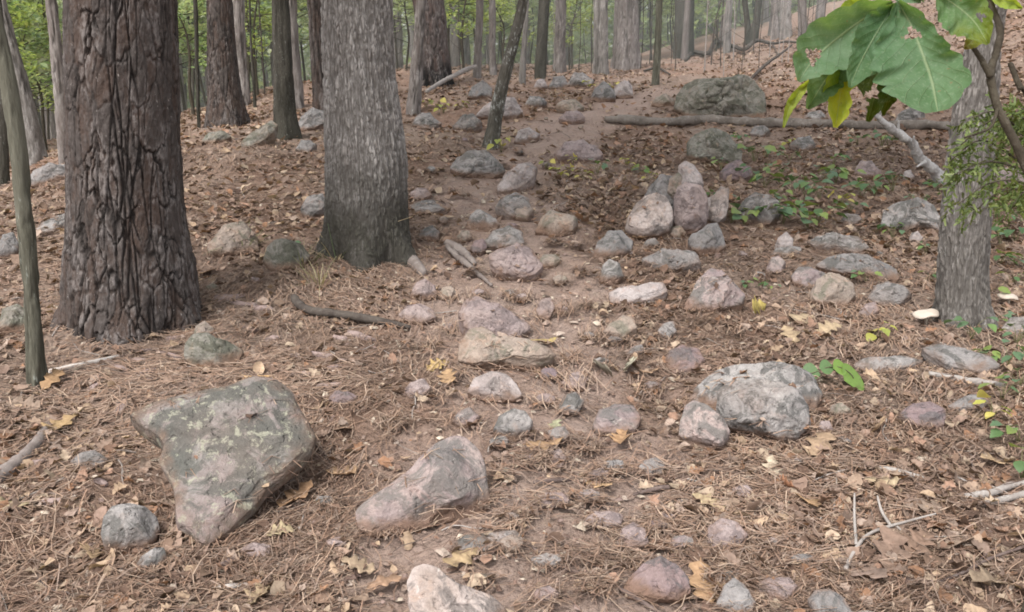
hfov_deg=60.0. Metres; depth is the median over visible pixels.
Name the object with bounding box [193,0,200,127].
sapling tree
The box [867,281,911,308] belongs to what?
rock
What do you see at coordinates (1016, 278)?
seedling
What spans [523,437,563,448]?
fallen leaf
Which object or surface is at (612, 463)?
pebble
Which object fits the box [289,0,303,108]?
pine tree
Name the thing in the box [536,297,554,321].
rock
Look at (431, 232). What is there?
rock
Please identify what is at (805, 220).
seedling
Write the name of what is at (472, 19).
understory tree
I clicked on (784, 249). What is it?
rock
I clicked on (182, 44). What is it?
understory tree
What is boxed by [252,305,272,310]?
bark flake
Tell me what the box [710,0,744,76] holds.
bare sapling
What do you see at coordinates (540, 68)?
oak tree
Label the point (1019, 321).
rock
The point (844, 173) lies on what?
seedling
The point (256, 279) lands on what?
pebble
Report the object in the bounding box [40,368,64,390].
fallen leaf
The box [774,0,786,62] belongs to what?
bare sapling
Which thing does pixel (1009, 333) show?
seedling
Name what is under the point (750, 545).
pine needles
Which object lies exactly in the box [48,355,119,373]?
branch
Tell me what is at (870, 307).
rock
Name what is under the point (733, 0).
sky
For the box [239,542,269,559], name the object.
pebble
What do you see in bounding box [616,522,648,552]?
rock
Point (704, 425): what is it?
rock
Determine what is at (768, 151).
seedling
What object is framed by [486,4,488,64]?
forest tree
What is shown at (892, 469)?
branch
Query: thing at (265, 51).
understory tree
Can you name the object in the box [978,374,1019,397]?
seedling
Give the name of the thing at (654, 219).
rock
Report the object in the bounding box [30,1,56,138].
forest tree
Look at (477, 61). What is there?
pine tree
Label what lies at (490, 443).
twig litter
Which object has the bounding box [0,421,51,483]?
fallen branch
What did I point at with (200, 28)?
understory tree
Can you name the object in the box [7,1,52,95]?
understory tree
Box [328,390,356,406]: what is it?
rock
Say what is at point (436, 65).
pine tree
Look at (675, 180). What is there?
rock
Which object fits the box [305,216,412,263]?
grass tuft
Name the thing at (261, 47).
bare sapling
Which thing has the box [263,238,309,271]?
rock
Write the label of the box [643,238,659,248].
rock
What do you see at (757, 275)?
pebble
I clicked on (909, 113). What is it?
rock
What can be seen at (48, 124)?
understory tree
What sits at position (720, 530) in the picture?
rock
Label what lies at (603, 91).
rock
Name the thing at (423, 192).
rock
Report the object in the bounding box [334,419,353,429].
fallen leaf
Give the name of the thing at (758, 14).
oak tree
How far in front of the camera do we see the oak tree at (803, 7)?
20.63 m
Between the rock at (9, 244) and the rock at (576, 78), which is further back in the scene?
the rock at (576, 78)
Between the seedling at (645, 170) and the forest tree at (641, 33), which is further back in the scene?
the forest tree at (641, 33)
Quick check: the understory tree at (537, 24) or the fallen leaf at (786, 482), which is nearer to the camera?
the fallen leaf at (786, 482)
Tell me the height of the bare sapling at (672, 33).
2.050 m
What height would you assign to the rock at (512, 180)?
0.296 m
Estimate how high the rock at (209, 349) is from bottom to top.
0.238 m
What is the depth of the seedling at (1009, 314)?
4.08 m
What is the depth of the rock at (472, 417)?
3.18 m
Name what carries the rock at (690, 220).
on the ground
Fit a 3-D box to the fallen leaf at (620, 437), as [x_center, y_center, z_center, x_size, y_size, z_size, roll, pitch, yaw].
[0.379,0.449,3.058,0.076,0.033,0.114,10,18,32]
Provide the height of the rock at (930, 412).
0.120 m
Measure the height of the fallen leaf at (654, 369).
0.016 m
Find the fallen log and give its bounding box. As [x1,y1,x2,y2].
[604,114,949,130]
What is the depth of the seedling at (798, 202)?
5.93 m
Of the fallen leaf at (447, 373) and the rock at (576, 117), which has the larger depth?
the rock at (576, 117)
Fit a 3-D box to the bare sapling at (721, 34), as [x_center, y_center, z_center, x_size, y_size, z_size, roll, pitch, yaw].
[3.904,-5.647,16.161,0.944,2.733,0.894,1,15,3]
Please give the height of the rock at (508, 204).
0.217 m
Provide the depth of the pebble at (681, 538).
2.53 m
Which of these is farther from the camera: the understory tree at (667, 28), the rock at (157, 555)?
the understory tree at (667, 28)
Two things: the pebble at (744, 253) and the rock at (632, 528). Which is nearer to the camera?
the rock at (632, 528)
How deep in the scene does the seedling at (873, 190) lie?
6.44 m
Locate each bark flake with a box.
[32,459,46,464]
[41,498,60,504]
[87,380,98,391]
[91,477,107,486]
[109,364,127,371]
[116,403,124,413]
[124,357,146,361]
[140,348,160,351]
[160,351,183,358]
[165,335,180,339]
[213,297,230,301]
[213,583,246,589]
[214,293,244,298]
[220,556,240,565]
[230,300,257,306]
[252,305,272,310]
[265,335,280,341]
[289,371,310,375]
[311,351,332,358]
[316,382,340,387]
[327,364,341,369]
[333,335,346,339]
[346,330,366,340]
[361,334,377,341]
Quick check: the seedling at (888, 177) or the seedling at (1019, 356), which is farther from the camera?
the seedling at (888, 177)
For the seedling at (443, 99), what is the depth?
10.55 m
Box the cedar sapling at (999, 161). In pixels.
[936,91,1023,236]
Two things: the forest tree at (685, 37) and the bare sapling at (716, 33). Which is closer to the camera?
the bare sapling at (716, 33)
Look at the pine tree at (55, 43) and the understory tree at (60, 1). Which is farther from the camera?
the understory tree at (60, 1)
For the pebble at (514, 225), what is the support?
on the ground
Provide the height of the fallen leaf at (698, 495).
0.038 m
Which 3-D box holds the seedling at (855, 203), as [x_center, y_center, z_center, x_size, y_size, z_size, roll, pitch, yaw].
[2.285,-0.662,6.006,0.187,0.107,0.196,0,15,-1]
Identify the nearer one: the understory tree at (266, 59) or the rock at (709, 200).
the rock at (709, 200)
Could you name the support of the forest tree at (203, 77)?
on the ground
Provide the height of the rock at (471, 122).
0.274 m
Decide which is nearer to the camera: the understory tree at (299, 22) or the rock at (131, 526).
the rock at (131, 526)
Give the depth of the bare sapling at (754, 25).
21.04 m
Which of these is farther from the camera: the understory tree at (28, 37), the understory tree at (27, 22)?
the understory tree at (28, 37)
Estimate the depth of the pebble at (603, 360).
3.68 m
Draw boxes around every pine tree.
[1,0,48,165]
[45,0,64,163]
[50,0,202,345]
[203,0,250,128]
[232,0,250,105]
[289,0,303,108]
[307,0,323,110]
[406,0,426,115]
[412,0,454,86]
[473,0,483,77]
[488,0,496,75]
[553,0,566,72]
[592,0,608,74]
[610,0,640,70]
[770,0,778,39]
[778,0,792,39]
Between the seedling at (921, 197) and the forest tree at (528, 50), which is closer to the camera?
the seedling at (921, 197)
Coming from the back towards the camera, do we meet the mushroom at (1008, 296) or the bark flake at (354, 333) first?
the mushroom at (1008, 296)
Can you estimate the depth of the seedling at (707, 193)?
6.17 m
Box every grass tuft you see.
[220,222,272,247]
[287,256,336,299]
[297,244,328,267]
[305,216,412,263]
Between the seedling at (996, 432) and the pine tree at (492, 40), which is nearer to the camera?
the seedling at (996, 432)
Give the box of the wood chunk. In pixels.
[444,239,492,286]
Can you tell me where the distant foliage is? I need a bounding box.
[40,0,841,114]
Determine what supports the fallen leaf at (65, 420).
on the ground
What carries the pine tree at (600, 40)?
on the ground
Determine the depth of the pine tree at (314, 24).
10.63 m
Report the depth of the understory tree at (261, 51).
26.77 m
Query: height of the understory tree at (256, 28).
6.053 m
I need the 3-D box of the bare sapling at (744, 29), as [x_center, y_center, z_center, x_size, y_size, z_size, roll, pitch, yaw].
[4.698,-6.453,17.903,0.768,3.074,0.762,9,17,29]
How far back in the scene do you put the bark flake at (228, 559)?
2.46 m
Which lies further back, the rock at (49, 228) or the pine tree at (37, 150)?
the pine tree at (37, 150)
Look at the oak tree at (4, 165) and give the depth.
9.07 m
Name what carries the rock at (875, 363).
on the ground
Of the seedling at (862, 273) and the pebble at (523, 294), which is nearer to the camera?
the pebble at (523, 294)
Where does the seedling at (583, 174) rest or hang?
on the ground
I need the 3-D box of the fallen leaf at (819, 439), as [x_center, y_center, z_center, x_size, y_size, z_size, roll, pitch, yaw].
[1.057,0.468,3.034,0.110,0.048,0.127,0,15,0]
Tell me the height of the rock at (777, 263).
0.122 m
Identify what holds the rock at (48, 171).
on the ground
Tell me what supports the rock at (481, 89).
on the ground
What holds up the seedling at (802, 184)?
on the ground
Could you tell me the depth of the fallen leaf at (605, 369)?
3.58 m
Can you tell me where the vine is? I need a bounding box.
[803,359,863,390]
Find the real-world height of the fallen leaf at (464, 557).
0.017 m
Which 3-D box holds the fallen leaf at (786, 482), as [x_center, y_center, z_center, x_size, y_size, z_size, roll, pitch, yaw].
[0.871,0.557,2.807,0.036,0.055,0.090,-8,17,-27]
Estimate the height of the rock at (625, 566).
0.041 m
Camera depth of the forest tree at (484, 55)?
52.65 m
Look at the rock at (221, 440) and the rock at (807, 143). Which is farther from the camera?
the rock at (807, 143)
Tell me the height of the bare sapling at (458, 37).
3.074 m
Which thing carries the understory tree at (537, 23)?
on the ground
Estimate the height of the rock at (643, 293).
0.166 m
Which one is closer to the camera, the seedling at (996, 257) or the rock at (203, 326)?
the rock at (203, 326)
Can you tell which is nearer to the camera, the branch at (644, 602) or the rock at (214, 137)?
the branch at (644, 602)
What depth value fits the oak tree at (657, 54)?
13.82 m
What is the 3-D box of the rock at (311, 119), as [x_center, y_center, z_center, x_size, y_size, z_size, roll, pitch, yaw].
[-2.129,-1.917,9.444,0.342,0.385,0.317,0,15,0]
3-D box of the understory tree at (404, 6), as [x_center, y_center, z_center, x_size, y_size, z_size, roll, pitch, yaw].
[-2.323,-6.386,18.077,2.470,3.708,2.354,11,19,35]
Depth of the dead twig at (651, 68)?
16.66 m
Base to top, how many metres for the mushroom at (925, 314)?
0.094 m
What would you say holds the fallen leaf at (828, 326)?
on the ground
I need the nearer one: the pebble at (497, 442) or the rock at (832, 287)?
the pebble at (497, 442)
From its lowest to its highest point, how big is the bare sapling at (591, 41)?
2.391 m
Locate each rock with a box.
[0,232,18,260]
[0,304,23,334]
[31,162,64,188]
[36,213,64,235]
[70,450,107,468]
[101,503,159,554]
[130,376,315,547]
[134,547,167,571]
[184,332,243,369]
[194,321,213,333]
[201,130,231,144]
[207,221,259,257]
[241,120,277,148]
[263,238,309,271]
[295,140,316,152]
[299,107,323,130]
[301,193,324,217]
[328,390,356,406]
[355,436,490,537]
[399,303,435,324]
[401,379,430,398]
[407,255,427,275]
[407,564,506,611]
[409,200,444,213]
[410,188,431,200]
[410,279,436,301]
[412,112,441,129]
[417,225,439,241]
[438,286,457,300]
[450,150,504,178]
[451,407,480,428]
[452,113,481,132]
[453,530,521,554]
[457,230,471,241]
[458,296,529,337]
[458,326,555,372]
[465,209,499,231]
[467,80,491,99]
[468,371,522,402]
[470,239,486,256]
[476,97,522,119]
[485,225,524,250]
[488,242,542,281]
[493,408,532,442]
[495,192,530,220]
[497,162,536,194]
[514,127,539,144]
[515,206,533,221]
[524,96,546,107]
[531,492,569,508]
[533,79,547,88]
[535,209,577,236]
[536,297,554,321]
[539,254,560,269]
[546,449,565,471]
[548,75,568,89]
[554,139,602,163]
[555,99,583,113]
[557,392,583,416]
[558,110,584,124]
[561,372,588,392]
[568,72,593,86]
[585,510,623,530]
[589,81,615,102]
[592,404,640,436]
[593,230,632,258]
[599,259,624,285]
[602,314,636,340]
[609,282,666,306]
[614,80,632,98]
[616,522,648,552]
[621,556,636,568]
[622,556,690,603]
[624,345,643,358]
[625,193,673,238]
[638,457,664,477]
[641,248,700,272]
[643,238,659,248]
[645,174,673,208]
[651,93,674,106]
[657,321,676,338]
[663,344,704,374]
[667,173,681,199]
[669,225,685,239]
[673,182,708,234]
[674,74,765,117]
[678,161,703,186]
[679,400,729,453]
[683,268,744,312]
[686,128,741,165]
[686,361,822,415]
[687,222,725,256]
[706,518,747,549]
[707,195,712,222]
[709,186,728,224]
[716,378,810,443]
[716,578,755,611]
[719,159,752,181]
[738,192,781,227]
[749,125,769,136]
[755,577,797,602]
[766,256,785,273]
[771,246,801,258]
[775,232,792,246]
[789,135,815,150]
[791,267,825,287]
[803,110,827,119]
[807,232,868,253]
[807,589,851,611]
[809,272,855,308]
[816,253,898,282]
[818,421,832,430]
[828,402,850,417]
[841,213,861,225]
[853,161,880,179]
[853,355,922,372]
[859,302,879,318]
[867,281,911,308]
[881,197,939,231]
[896,107,924,119]
[898,401,945,430]
[902,170,914,180]
[909,231,922,241]
[921,344,999,374]
[948,394,988,412]
[995,168,1023,188]
[1001,316,1023,335]
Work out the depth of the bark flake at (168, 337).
4.01 m
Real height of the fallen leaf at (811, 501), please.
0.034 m
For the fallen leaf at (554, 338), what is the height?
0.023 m
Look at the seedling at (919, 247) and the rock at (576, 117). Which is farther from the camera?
the rock at (576, 117)
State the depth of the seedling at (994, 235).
5.25 m
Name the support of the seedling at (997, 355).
on the ground
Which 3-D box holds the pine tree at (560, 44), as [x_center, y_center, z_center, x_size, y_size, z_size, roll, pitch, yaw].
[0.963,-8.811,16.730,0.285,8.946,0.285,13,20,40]
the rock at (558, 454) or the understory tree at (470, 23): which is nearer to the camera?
the rock at (558, 454)
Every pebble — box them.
[206,283,218,290]
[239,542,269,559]
[251,277,259,282]
[315,495,332,506]
[326,537,345,546]
[426,166,434,172]
[439,216,448,224]
[442,323,452,329]
[472,288,484,296]
[489,435,508,448]
[499,534,522,552]
[504,289,518,296]
[505,223,517,228]
[506,512,519,520]
[515,293,527,300]
[530,585,558,604]
[531,553,560,569]
[535,393,554,403]
[540,367,557,379]
[542,162,550,168]
[548,426,568,444]
[552,274,567,286]
[563,351,576,362]
[576,489,599,501]
[579,440,596,447]
[583,331,594,337]
[588,467,607,481]
[593,357,608,364]
[602,459,623,472]
[607,336,622,342]
[644,381,660,388]
[648,520,667,529]
[661,512,675,522]
[669,535,692,548]
[713,570,738,582]
[732,485,750,496]
[739,251,747,257]
[752,271,765,279]
[791,554,813,564]
[829,436,851,446]
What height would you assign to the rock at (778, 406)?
0.358 m
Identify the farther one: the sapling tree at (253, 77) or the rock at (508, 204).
the sapling tree at (253, 77)
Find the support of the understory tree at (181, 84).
on the ground
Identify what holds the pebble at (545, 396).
on the ground
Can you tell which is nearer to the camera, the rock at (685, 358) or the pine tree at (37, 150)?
the rock at (685, 358)
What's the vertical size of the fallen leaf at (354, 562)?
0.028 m
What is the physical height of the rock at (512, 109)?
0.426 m
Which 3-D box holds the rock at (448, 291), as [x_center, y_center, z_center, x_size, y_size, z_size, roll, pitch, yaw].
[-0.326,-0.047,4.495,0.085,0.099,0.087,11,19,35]
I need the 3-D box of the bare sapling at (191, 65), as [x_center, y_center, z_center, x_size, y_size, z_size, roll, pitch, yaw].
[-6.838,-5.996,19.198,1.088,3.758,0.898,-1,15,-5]
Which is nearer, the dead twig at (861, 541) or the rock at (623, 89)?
the dead twig at (861, 541)
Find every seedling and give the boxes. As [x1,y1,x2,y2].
[429,97,445,107]
[433,103,449,112]
[487,137,511,151]
[539,159,555,168]
[548,167,568,175]
[561,163,573,174]
[574,170,593,180]
[589,158,609,174]
[619,158,635,166]
[631,164,649,172]
[706,189,735,196]
[711,157,727,170]
[727,196,741,222]
[730,133,749,142]
[731,207,759,223]
[735,163,772,181]
[736,143,776,161]
[740,277,757,288]
[747,144,785,156]
[747,205,793,214]
[748,171,784,187]
[754,201,796,219]
[757,280,780,289]
[763,161,792,178]
[767,189,792,199]
[777,151,800,160]
[777,204,808,223]
[778,196,818,210]
[782,138,795,144]
[782,179,835,196]
[785,173,818,189]
[799,211,827,226]
[804,201,847,222]
[807,183,826,198]
[814,165,841,182]
[817,153,850,164]
[817,164,848,182]
[827,190,854,202]
[832,169,866,180]
[833,200,868,212]
[841,182,880,195]
[848,135,871,144]
[848,177,889,195]
[851,270,882,281]
[862,130,890,145]
[866,321,896,341]
[873,169,908,191]
[877,222,904,239]
[880,135,897,144]
[904,194,928,200]
[917,241,930,252]
[922,179,942,190]
[944,316,998,339]
[972,345,1000,360]
[973,389,1012,419]
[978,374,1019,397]
[990,286,1010,293]
[990,420,1023,442]
[991,223,1023,240]
[991,229,1007,244]
[993,210,1019,223]
[993,249,1022,266]
[995,271,1023,281]
[998,311,1015,321]
[998,322,1023,345]
[1001,339,1023,364]
[1002,367,1023,385]
[1004,252,1023,264]
[1008,442,1023,478]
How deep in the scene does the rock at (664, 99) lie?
10.58 m
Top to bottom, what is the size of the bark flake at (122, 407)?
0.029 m
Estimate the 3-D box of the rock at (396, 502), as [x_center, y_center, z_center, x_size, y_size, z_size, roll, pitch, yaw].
[-0.275,0.595,2.692,0.412,0.346,0.232,-6,16,-21]
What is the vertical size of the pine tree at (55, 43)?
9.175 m
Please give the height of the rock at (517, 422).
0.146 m
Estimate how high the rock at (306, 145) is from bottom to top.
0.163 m
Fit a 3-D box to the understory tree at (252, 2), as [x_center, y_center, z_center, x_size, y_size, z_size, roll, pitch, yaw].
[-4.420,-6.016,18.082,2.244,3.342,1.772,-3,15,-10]
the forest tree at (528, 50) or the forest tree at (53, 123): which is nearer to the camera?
the forest tree at (53, 123)
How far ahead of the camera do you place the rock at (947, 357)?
3.66 m
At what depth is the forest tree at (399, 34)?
25.78 m
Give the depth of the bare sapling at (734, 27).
19.12 m
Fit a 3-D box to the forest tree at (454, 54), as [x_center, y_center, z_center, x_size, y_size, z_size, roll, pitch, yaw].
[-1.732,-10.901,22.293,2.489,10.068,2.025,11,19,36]
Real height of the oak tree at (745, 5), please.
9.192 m
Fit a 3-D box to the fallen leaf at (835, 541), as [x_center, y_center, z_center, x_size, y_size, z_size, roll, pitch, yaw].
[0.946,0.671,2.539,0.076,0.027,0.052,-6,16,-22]
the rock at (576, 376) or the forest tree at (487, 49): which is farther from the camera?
the forest tree at (487, 49)
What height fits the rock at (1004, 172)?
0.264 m
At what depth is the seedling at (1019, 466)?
2.82 m
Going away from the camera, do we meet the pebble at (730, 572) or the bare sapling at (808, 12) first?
the pebble at (730, 572)
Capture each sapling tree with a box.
[0,7,47,389]
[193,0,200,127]
[249,0,256,106]
[482,0,527,149]
[519,0,528,84]
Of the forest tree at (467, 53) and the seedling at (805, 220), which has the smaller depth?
the seedling at (805, 220)
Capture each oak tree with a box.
[0,0,9,185]
[271,0,302,139]
[314,0,416,272]
[534,0,549,78]
[651,0,662,85]
[673,0,693,58]
[717,0,725,47]
[743,0,750,44]
[748,0,761,43]
[798,0,806,36]
[930,3,1006,330]
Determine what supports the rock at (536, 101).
on the ground
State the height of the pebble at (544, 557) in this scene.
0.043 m
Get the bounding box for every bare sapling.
[182,17,205,101]
[252,0,265,93]
[256,17,272,76]
[393,4,406,68]
[446,0,460,68]
[549,2,566,69]
[568,0,592,69]
[573,0,608,70]
[638,0,653,68]
[649,0,653,62]
[663,3,677,70]
[665,2,677,63]
[704,0,723,70]
[707,0,723,67]
[710,0,739,64]
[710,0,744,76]
[723,0,753,59]
[724,0,736,59]
[729,0,757,70]
[742,1,788,54]
[753,0,761,51]
[769,0,785,56]
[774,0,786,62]
[778,0,796,53]
[778,0,796,60]
[787,3,805,35]
[791,0,822,29]
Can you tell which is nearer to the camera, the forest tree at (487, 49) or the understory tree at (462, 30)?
the understory tree at (462, 30)
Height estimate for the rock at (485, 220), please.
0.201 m
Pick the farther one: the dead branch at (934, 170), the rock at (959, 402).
the dead branch at (934, 170)
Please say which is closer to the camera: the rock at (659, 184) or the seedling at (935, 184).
the rock at (659, 184)
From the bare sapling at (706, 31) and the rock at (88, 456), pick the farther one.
the bare sapling at (706, 31)
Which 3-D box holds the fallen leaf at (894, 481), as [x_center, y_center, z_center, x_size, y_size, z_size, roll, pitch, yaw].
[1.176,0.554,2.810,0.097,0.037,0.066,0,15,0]
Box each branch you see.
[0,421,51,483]
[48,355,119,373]
[290,294,410,328]
[425,64,476,92]
[525,541,659,611]
[533,478,571,483]
[633,484,669,495]
[684,25,795,61]
[874,111,944,183]
[880,466,923,477]
[929,371,1005,387]
[964,480,1023,499]
[980,490,1023,506]
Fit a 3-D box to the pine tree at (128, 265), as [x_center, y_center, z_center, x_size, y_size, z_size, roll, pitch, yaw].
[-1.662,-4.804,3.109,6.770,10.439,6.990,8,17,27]
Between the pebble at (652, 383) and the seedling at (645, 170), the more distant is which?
the seedling at (645, 170)
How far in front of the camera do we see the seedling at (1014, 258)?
4.90 m
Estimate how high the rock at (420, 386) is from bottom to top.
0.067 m
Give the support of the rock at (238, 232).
on the ground
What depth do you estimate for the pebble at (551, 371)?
3.57 m
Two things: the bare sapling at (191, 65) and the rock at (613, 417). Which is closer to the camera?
the rock at (613, 417)
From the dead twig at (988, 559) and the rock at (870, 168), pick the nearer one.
the dead twig at (988, 559)
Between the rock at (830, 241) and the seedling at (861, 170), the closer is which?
the rock at (830, 241)
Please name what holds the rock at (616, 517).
on the ground
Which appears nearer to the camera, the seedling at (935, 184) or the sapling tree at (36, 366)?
the sapling tree at (36, 366)
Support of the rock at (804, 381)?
on the ground
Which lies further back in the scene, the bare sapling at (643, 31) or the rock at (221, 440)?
the bare sapling at (643, 31)
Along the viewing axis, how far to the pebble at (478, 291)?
4.49 m
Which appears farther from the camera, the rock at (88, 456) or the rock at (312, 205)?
the rock at (312, 205)
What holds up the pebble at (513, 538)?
on the ground
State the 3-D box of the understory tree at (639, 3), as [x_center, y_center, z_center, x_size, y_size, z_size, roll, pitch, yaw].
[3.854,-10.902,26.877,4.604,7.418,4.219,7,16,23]
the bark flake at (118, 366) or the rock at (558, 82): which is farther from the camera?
the rock at (558, 82)
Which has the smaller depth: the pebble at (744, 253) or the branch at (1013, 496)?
the branch at (1013, 496)
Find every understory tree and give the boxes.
[6,0,62,39]
[7,0,59,93]
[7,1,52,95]
[8,0,62,60]
[9,4,54,111]
[13,14,52,95]
[14,7,53,149]
[19,0,62,83]
[20,23,60,129]
[21,0,61,138]
[177,0,206,116]
[178,0,205,42]
[178,0,251,98]
[178,0,270,64]
[178,7,206,105]
[179,7,206,110]
[181,2,305,77]
[181,23,202,99]
[182,10,266,69]
[183,18,304,58]
[184,0,308,90]
[245,0,306,95]
[245,0,309,91]
[247,0,308,42]
[250,15,302,88]
[251,0,308,80]
[251,7,307,86]
[255,2,308,53]
[297,0,307,21]
[393,0,413,70]
[393,1,414,67]
[444,0,506,40]
[444,0,514,58]
[445,0,486,67]
[445,0,502,67]
[446,2,537,23]
[468,0,536,59]
[468,4,535,63]
[469,15,510,45]
[472,0,533,51]
[484,0,550,62]
[496,0,582,43]
[506,0,581,63]
[530,0,590,64]
[536,0,593,68]
[549,0,608,69]
[571,0,610,62]
[571,0,613,62]
[571,0,704,31]
[572,0,642,34]
[591,0,669,13]
[608,0,652,23]
[640,0,674,59]
[647,0,721,23]
[666,0,668,42]
[669,0,721,48]
[701,0,737,51]
[717,1,719,27]
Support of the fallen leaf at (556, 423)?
on the ground
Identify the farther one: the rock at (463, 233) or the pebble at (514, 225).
the pebble at (514, 225)
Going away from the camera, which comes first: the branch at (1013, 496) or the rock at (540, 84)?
the branch at (1013, 496)
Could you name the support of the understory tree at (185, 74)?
on the ground
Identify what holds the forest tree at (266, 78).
on the ground
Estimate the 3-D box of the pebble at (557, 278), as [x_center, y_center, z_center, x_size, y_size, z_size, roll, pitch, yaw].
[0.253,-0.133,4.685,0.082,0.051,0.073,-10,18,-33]
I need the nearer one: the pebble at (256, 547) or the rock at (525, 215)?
the pebble at (256, 547)
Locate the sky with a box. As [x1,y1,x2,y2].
[255,0,816,70]
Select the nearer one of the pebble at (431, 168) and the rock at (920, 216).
the rock at (920, 216)
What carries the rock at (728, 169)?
on the ground
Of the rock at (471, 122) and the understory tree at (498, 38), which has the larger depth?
the understory tree at (498, 38)
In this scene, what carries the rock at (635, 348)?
on the ground
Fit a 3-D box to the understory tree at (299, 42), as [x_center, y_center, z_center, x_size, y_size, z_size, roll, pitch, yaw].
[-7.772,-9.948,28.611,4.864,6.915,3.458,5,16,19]
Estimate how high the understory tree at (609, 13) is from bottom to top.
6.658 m
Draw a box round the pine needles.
[0,137,1023,611]
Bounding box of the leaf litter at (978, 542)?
[0,0,1023,611]
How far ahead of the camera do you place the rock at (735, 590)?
2.26 m
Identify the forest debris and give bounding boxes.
[0,124,1023,611]
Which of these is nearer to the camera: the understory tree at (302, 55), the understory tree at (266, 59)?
the understory tree at (302, 55)
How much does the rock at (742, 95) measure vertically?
0.795 m
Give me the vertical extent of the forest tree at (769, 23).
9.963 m
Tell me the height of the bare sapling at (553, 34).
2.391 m
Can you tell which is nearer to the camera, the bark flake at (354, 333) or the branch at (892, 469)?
the branch at (892, 469)
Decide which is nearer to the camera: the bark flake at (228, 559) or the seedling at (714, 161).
the bark flake at (228, 559)
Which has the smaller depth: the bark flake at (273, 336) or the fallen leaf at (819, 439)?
the fallen leaf at (819, 439)
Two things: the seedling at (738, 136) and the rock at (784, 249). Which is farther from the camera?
the seedling at (738, 136)
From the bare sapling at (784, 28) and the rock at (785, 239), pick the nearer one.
the rock at (785, 239)
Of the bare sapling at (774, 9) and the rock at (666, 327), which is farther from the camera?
the bare sapling at (774, 9)
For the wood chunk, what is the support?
on the ground
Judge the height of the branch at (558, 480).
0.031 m
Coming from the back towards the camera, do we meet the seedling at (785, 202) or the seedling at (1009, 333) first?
the seedling at (785, 202)
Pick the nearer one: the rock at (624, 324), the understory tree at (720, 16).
the rock at (624, 324)
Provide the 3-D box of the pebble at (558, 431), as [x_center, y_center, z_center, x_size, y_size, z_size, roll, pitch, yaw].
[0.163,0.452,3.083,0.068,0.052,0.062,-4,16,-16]
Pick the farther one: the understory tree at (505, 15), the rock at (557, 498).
the understory tree at (505, 15)
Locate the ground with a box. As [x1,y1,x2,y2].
[0,0,1023,611]
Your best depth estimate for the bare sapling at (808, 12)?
20.00 m
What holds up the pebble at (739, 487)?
on the ground
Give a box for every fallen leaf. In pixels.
[0,496,29,508]
[4,394,40,410]
[39,413,75,430]
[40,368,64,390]
[78,541,106,558]
[243,583,270,604]
[266,520,294,535]
[276,480,312,507]
[325,465,356,474]
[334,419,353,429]
[340,555,375,573]
[365,574,401,590]
[426,358,449,371]
[437,368,456,384]
[442,547,478,566]
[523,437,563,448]
[530,337,556,341]
[549,419,561,427]
[586,480,612,487]
[593,359,612,376]
[609,429,632,443]
[623,356,636,371]
[632,236,646,238]
[640,368,658,372]
[688,557,718,603]
[692,493,725,510]
[752,295,766,313]
[761,455,783,475]
[779,474,795,487]
[780,325,800,342]
[786,313,813,323]
[795,492,821,506]
[806,431,836,455]
[814,320,841,334]
[827,535,853,548]
[838,547,887,578]
[865,476,900,487]
[870,415,886,431]
[872,526,911,571]
[903,526,935,557]
[917,498,944,514]
[937,536,974,548]
[969,565,1010,585]
[980,452,1012,463]
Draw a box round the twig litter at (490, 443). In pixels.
[0,109,1022,611]
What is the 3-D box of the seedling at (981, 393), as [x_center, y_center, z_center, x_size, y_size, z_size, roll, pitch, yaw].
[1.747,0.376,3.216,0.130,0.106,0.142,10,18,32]
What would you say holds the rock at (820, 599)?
on the ground
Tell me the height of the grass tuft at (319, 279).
0.158 m
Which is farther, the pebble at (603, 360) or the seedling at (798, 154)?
the seedling at (798, 154)
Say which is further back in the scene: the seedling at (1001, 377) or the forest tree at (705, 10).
the forest tree at (705, 10)
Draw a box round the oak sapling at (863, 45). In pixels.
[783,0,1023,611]
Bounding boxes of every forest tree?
[8,6,41,124]
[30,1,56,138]
[179,49,187,110]
[199,65,206,105]
[200,21,206,90]
[200,84,203,106]
[262,30,268,86]
[269,23,272,86]
[393,0,402,67]
[406,0,413,63]
[450,3,470,66]
[461,15,471,64]
[482,38,485,64]
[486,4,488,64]
[509,2,535,63]
[551,0,571,64]
[639,3,654,52]
[644,0,652,50]
[672,0,690,59]
[698,0,706,31]
[723,0,732,53]
[760,0,769,23]
[768,9,770,35]
[815,0,825,19]
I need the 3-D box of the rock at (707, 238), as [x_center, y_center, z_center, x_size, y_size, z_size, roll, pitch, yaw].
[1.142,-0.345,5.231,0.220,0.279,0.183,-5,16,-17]
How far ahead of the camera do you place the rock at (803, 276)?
4.71 m
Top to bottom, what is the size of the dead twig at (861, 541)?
0.098 m
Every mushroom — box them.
[912,308,938,324]
[997,293,1017,303]
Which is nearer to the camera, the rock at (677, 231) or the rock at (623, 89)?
the rock at (677, 231)
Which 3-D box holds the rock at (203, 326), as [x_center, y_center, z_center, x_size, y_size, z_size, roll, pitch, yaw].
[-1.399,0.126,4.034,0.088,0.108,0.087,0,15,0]
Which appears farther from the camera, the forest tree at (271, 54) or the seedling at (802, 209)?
the forest tree at (271, 54)
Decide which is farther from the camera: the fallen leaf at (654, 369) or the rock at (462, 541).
the fallen leaf at (654, 369)
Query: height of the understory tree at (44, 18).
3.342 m
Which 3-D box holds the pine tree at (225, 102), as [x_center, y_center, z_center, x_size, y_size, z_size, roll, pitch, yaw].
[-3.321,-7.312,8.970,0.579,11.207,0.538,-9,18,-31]
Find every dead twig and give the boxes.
[643,67,670,74]
[750,44,792,78]
[843,492,935,569]
[897,542,1023,581]

